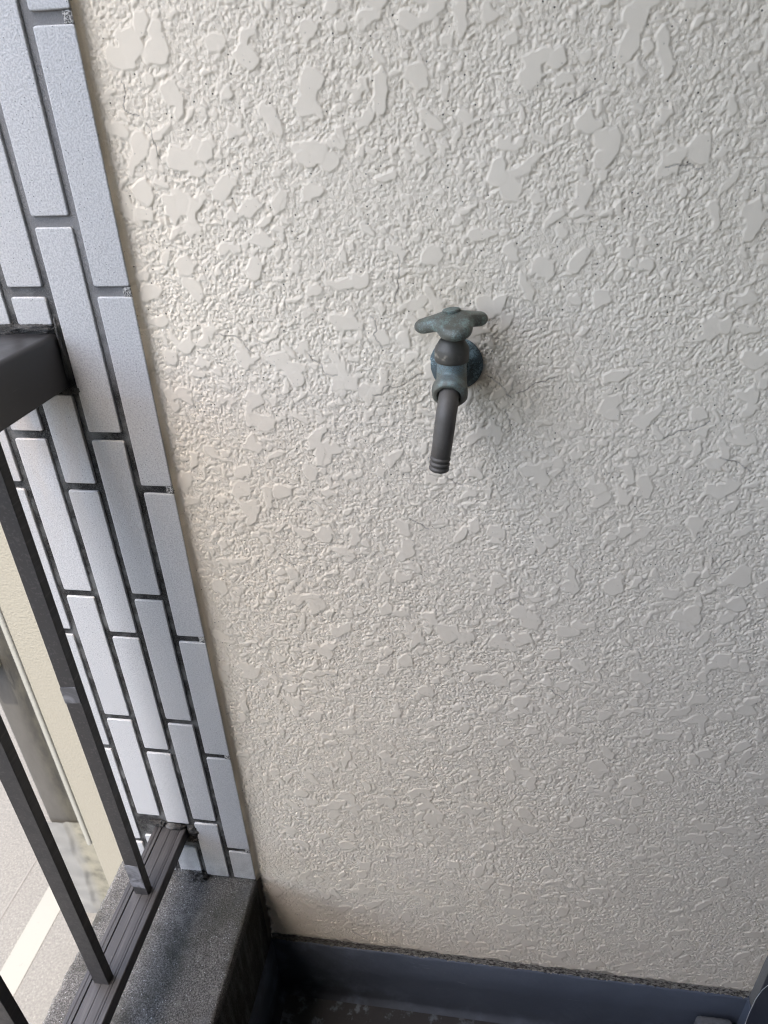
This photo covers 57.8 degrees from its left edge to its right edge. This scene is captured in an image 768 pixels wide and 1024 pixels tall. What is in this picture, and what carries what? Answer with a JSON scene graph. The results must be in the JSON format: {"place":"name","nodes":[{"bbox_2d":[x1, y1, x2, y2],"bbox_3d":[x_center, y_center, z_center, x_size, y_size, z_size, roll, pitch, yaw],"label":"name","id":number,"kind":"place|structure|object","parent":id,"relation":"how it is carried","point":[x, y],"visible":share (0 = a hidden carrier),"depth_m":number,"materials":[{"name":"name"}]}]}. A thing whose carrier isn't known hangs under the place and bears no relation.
{"place":"outdoors","nodes":[
{"label":"outdoors","id":0,"kind":"place"},
{"bbox_2d":[0,704,96,1023],"bbox_3d":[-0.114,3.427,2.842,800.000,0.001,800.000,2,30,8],"label":"road","id":1,"kind":"structure","parent":0,"point":[36,992],"depth_m":4.44,"materials":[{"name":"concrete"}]},
{"bbox_2d":[0,858,36,918],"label":"road seam","id":2,"kind":"object","parent":1,"relation":"on","point":[18,888],"depth_m":4.61,"materials":[{"name":"paint"}]},
{"bbox_2d":[0,886,59,995],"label":"road marking","id":3,"kind":"object","parent":1,"relation":"on","point":[17,964],"depth_m":4.30,"materials":[{"name":"white paint"}]},
{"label":"lower storey","id":4,"kind":"structure","parent":1,"relation":"on","visible":0},
{"bbox_2d":[70,0,767,998],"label":"stucco wall","id":5,"kind":"structure","parent":4,"relation":"on","point":[496,694],"depth_m":0.78,"materials":[{"name":"beige paint"}]},
{"bbox_2d":[414,307,487,473],"bbox_3d":[0.065,-0.126,0.687,0.070,0.150,0.106,3,30,10],"label":"water tap","id":6,"kind":"object","parent":5,"relation":"attached to","point":[456,358],"visible":1,"depth_m":0.66,"materials":[{"name":"grey metal"}]},
{"bbox_2d":[749,955,767,1007],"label":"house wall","id":7,"kind":"structure","parent":4,"relation":"on","point":[758,984],"depth_m":1.19,"materials":[{"name":"glass"}]},
{"bbox_2d":[746,975,767,1023],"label":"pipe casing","id":8,"kind":"object","parent":7,"relation":"attached to","point":[758,1014],"depth_m":1.13,"materials":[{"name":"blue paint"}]},
{"bbox_2d":[0,523,122,912],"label":"neighbour house","id":9,"kind":"structure","parent":0,"point":[36,712],"depth_m":3.62,"materials":[{"name":"paint"}]},
{"bbox_2d":[249,938,751,1023],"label":"floor","id":10,"kind":"structure","parent":0,"point":[307,983],"depth_m":1.34,"materials":[{"name":"grey paint"}]},
{"bbox_2d":[694,1016,731,1023],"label":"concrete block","id":11,"kind":"structure","parent":10,"relation":"on","point":[704,1020],"depth_m":1.24,"materials":[{"name":"grey concrete"}]},
{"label":"balcony slab","id":12,"kind":"structure","parent":0,"visible":0},
{"bbox_2d":[43,861,270,1023],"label":"concrete kerb","id":13,"kind":"structure","parent":12,"relation":"on","point":[202,956],"depth_m":1.15,"materials":[{"name":"grey concrete"}]},
{"bbox_2d":[0,0,271,938],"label":"tiled pillar","id":14,"kind":"structure","parent":13,"relation":"on","point":[86,456],"depth_m":0.85,"materials":[{"name":"white tile"}]},
{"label":"parapet","id":15,"kind":"structure","parent":13,"relation":"on","visible":0},
{"bbox_2d":[0,333,187,1023],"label":"balcony railing","id":16,"kind":"object","parent":15,"relation":"attached to","point":[32,375],"visible":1,"depth_m":0.86,"materials":[{"name":"brown metal"}]}
]}

